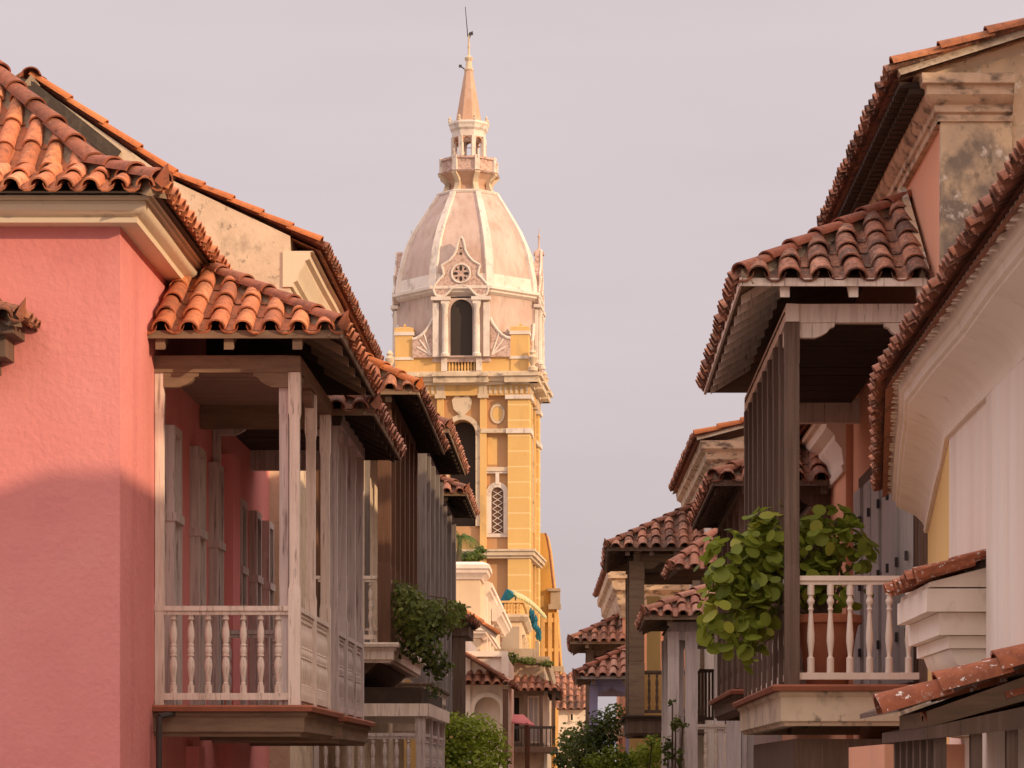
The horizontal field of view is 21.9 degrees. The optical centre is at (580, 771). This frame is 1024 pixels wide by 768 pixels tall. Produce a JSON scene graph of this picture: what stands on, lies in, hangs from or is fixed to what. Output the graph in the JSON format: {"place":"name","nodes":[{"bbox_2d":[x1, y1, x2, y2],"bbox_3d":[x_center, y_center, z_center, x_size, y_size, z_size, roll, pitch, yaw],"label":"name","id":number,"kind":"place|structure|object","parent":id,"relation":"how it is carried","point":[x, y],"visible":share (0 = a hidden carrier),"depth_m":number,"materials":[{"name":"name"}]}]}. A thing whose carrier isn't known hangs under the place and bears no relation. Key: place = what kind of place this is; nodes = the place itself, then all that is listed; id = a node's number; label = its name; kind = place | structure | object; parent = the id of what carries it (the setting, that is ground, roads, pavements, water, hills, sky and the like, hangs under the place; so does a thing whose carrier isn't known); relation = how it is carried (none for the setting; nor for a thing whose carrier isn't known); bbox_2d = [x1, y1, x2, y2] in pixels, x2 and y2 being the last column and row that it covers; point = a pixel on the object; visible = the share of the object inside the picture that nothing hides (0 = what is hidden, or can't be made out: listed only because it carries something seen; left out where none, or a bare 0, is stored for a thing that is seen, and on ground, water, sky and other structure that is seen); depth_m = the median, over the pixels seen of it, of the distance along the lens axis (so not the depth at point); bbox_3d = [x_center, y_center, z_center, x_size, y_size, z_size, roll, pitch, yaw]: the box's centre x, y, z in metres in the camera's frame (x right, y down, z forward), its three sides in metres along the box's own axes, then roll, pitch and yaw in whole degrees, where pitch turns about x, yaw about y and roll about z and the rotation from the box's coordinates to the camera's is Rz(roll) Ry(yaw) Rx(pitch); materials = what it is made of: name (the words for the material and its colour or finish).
{"place":"outdoors","nodes":[
{"label":"outdoors","id":0,"kind":"place"},
{"bbox_2d":[0,60,406,767],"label":"house","id":1,"kind":"structure","parent":0,"point":[174,388],"depth_m":26.60,"materials":[{"name":"pink paint"}]},
{"bbox_2d":[165,425,184,704],"bbox_3d":[-4.288,-2.151,27.950,0.125,2.950,0.600,0,0,0],"label":"door","id":2,"kind":"structure","parent":1,"relation":"in","point":[174,520],"depth_m":27.67,"materials":[{"name":"beige paint"}]},
{"bbox_2d":[190,446,207,704],"bbox_3d":[-4.288,-2.151,29.750,0.125,2.950,0.600,0,0,0],"label":"door","id":3,"kind":"structure","parent":1,"relation":"in","point":[198,533],"depth_m":29.47,"materials":[{"name":"beige paint"}]},
{"bbox_2d":[208,462,225,704],"bbox_3d":[-4.288,-2.151,31.250,0.125,2.950,0.600,0,0,0],"label":"door","id":4,"kind":"structure","parent":1,"relation":"in","point":[214,544],"depth_m":30.97,"materials":[{"name":"beige paint"}]},
{"bbox_2d":[240,498,248,704],"bbox_3d":[-4.288,-2.051,33.450,0.125,2.750,0.600,0,0,0],"label":"door","id":5,"kind":"structure","parent":1,"relation":"in","point":[244,571],"depth_m":33.55,"materials":[{"name":"grey wood"}]},
{"bbox_2d":[249,510,263,704],"bbox_3d":[-4.288,-2.051,35.000,0.125,2.750,0.600,0,0,0],"label":"door","id":6,"kind":"structure","parent":1,"relation":"in","point":[256,580],"depth_m":34.72,"materials":[{"name":"grey wood"}]},
{"bbox_2d":[262,521,275,704],"bbox_3d":[-4.288,-2.051,36.400,0.125,2.750,0.600,0,0,0],"label":"door","id":7,"kind":"structure","parent":1,"relation":"in","point":[268,589],"depth_m":36.12,"materials":[{"name":"grey wood"}]},
{"bbox_2d":[16,66,450,767],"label":"house","id":8,"kind":"structure","parent":0,"point":[258,244],"depth_m":39.90,"materials":[{"name":"beige paint"}]},
{"bbox_2d":[318,471,320,616],"bbox_3d":[-4.008,-3.391,41.000,0.100,2.900,1.000,0,0,0],"label":"door","id":9,"kind":"structure","parent":8,"relation":"in","point":[319,472],"depth_m":40.50,"materials":[{"name":"grey wood"}]},
{"bbox_2d":[391,580,471,699],"bbox_3d":[-2.293,-1.992,41.653,1.051,1.813,4.285,0,0,5],"label":"climbing plant","id":10,"kind":"object","parent":8,"relation":"on","point":[422,623],"visible":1,"depth_m":40.32,"materials":[{"name":"green plant"}]},
{"bbox_2d":[354,413,480,767],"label":"house","id":11,"kind":"structure","parent":0,"point":[444,500],"depth_m":53.60,"materials":[{"name":"beige paint"}]},
{"bbox_2d":[445,709,512,767],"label":"tree","id":12,"kind":"object","parent":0,"point":[462,756],"visible":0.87,"depth_m":49.51,"materials":[{"name":"green plant"}]},
{"bbox_2d":[456,562,511,650],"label":"house","id":13,"kind":"structure","parent":0,"point":[476,591],"depth_m":86.25,"materials":[{"name":"white paint"}]},
{"bbox_2d":[456,531,485,561],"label":"palm","id":14,"kind":"object","parent":13,"relation":"on","point":[461,537],"visible":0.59,"depth_m":87.43,"materials":[{"name":"green plant"}]},
{"bbox_2d":[456,545,486,561],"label":"bush","id":15,"kind":"object","parent":13,"relation":"on","point":[474,558],"visible":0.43,"depth_m":89.28,"materials":[{"name":"green plant"}]},
{"bbox_2d":[0,0,1023,760],"label":"sky","id":16,"kind":"structure","parent":0,"point":[652,149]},
{"bbox_2d":[550,702,625,767],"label":"bush","id":17,"kind":"object","parent":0,"point":[574,744],"visible":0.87,"depth_m":62.07,"materials":[{"name":"green plant"}]},
{"bbox_2d":[580,733,660,767],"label":"bush","id":18,"kind":"object","parent":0,"point":[647,759],"visible":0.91,"depth_m":55.69,"materials":[{"name":"green plant"}]},
{"bbox_2d":[566,569,689,765],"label":"house","id":19,"kind":"structure","parent":0,"point":[602,637],"depth_m":72.10,"materials":[{"name":"beige paint"}]},
{"bbox_2d":[571,645,684,766],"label":"house","id":20,"kind":"structure","parent":0,"point":[604,675],"depth_m":66.09,"materials":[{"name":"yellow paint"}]},
{"bbox_2d":[600,417,743,767],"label":"house","id":21,"kind":"structure","parent":0,"point":[641,554],"depth_m":59.51,"materials":[{"name":"brown paint"}]},
{"bbox_2d":[695,18,1023,767],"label":"house","id":22,"kind":"structure","parent":0,"point":[805,329],"depth_m":27.25,"materials":[{"name":"pink paint"}]},
{"bbox_2d":[800,613,861,683],"bbox_3d":[2.616,-1.270,28.000,0.740,0.770,0.740,0,0,0],"label":"plant pot","id":23,"kind":"object","parent":22,"relation":"on","point":[820,654],"visible":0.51,"depth_m":27.75,"materials":[{"name":"ceramic"}]},
{"bbox_2d":[694,500,879,673],"bbox_3d":[2.117,-1.935,27.914,2.165,1.855,1.011,0,0,-26],"label":"sea grape plant","id":24,"kind":"object","parent":23,"relation":"in","point":[749,573],"visible":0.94,"depth_m":27.66,"materials":[{"name":"green plant"}]},
{"bbox_2d":[849,138,1023,767],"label":"house","id":25,"kind":"structure","parent":0,"point":[946,410],"depth_m":15.70,"materials":[{"name":"white paint"}]},
{"label":"ground","id":26,"kind":"structure","parent":0,"visible":0},
{"bbox_2d":[385,7,563,767],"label":"cathedral","id":27,"kind":"structure","parent":26,"relation":"on","point":[468,316],"depth_m":130.28,"materials":[{"name":"yellow paint"}]},
{"bbox_2d":[466,610,520,767],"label":"house","id":28,"kind":"structure","parent":26,"relation":"on","point":[492,685],"depth_m":73.99,"materials":[{"name":"white paint"}]},
{"bbox_2d":[511,714,534,767],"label":"awning","id":29,"kind":"object","parent":28,"relation":"attached to","point":[522,719],"visible":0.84,"depth_m":79.75,"materials":[{"name":"pink fabric"}]},
{"bbox_2d":[500,601,531,648],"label":"house","id":30,"kind":"structure","parent":26,"relation":"on","point":[515,637],"depth_m":106.00,"materials":[{"name":"paint"}]},
{"bbox_2d":[522,635,525,648],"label":"window","id":31,"kind":"structure","parent":30,"relation":"in","point":[523,636],"depth_m":107.08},
{"bbox_2d":[512,590,546,618],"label":"awning","id":32,"kind":"object","parent":30,"relation":"attached to","point":[522,597],"visible":0.95,"depth_m":109.40,"materials":[{"name":"beige fabric"}]},
{"bbox_2d":[500,589,514,604],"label":"parasol","id":33,"kind":"object","parent":32,"relation":"attached to","point":[508,594],"visible":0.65,"depth_m":106.86,"materials":[{"name":"blue fabric"}]},
{"bbox_2d":[529,608,541,640],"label":"hanging cloth","id":34,"kind":"object","parent":30,"relation":"hanging from","point":[534,625],"visible":1,"depth_m":106.47,"materials":[{"name":"teal fabric"}]},
{"bbox_2d":[494,641,564,767],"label":"house","id":35,"kind":"structure","parent":26,"relation":"on","point":[537,693],"depth_m":95.98,"materials":[{"name":"stone"}]},
{"bbox_2d":[514,695,520,743],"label":"window","id":36,"kind":"structure","parent":35,"relation":"in","point":[517,698],"depth_m":95.98,"materials":[{"name":"glass"}]},
{"bbox_2d":[508,652,553,667],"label":"bush","id":37,"kind":"object","parent":35,"relation":"on","point":[515,657],"visible":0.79,"depth_m":95.53,"materials":[{"name":"green plant"}]},
{"bbox_2d":[528,696,544,742],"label":"window","id":38,"kind":"structure","parent":35,"relation":"in","point":[533,701],"depth_m":95.98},
{"bbox_2d":[535,641,538,655],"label":"window","id":39,"kind":"structure","parent":35,"relation":"in","point":[536,642],"depth_m":97.88,"materials":[{"name":"stone"}]},
{"bbox_2d":[544,695,547,744],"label":"window","id":40,"kind":"structure","parent":35,"relation":"in","point":[546,696],"depth_m":96.88,"materials":[{"name":"brown wood"}]},
{"bbox_2d":[548,697,548,744],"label":"window","id":41,"kind":"structure","parent":35,"relation":"in","point":[548,697],"depth_m":99.34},
{"bbox_2d":[547,699,549,745],"bbox_3d":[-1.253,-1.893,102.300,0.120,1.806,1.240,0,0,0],"label":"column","id":42,"kind":"structure","parent":35,"relation":"in","point":[549,699],"depth_m":102.80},
{"bbox_2d":[551,672,585,767],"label":"house","id":43,"kind":"structure","parent":26,"relation":"on","point":[570,706],"depth_m":120.00,"materials":[{"name":"white paint"}]},
{"bbox_2d":[570,713,573,720],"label":"window","id":44,"kind":"structure","parent":43,"relation":"in","point":[571,714],"depth_m":119.95,"materials":[{"name":"black glass"}]},
{"bbox_2d":[660,699,689,767],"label":"climbing plant","id":45,"kind":"object","parent":26,"relation":"on","point":[667,746],"visible":1,"depth_m":47.19,"materials":[{"name":"green plant"}]},
{"bbox_2d":[634,528,781,767],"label":"house","id":46,"kind":"structure","parent":26,"relation":"on","point":[674,617],"depth_m":47.55,"materials":[{"name":"white paint"}]},
{"bbox_2d":[687,424,852,740],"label":"house","id":47,"kind":"structure","parent":26,"relation":"on","point":[825,464],"depth_m":36.62,"materials":[{"name":"pink paint"}]},
{"bbox_2d":[800,515,823,680],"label":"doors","id":48,"kind":"structure","parent":47,"relation":"in","point":[812,549],"depth_m":39.18,"materials":[{"name":"grey wood"}]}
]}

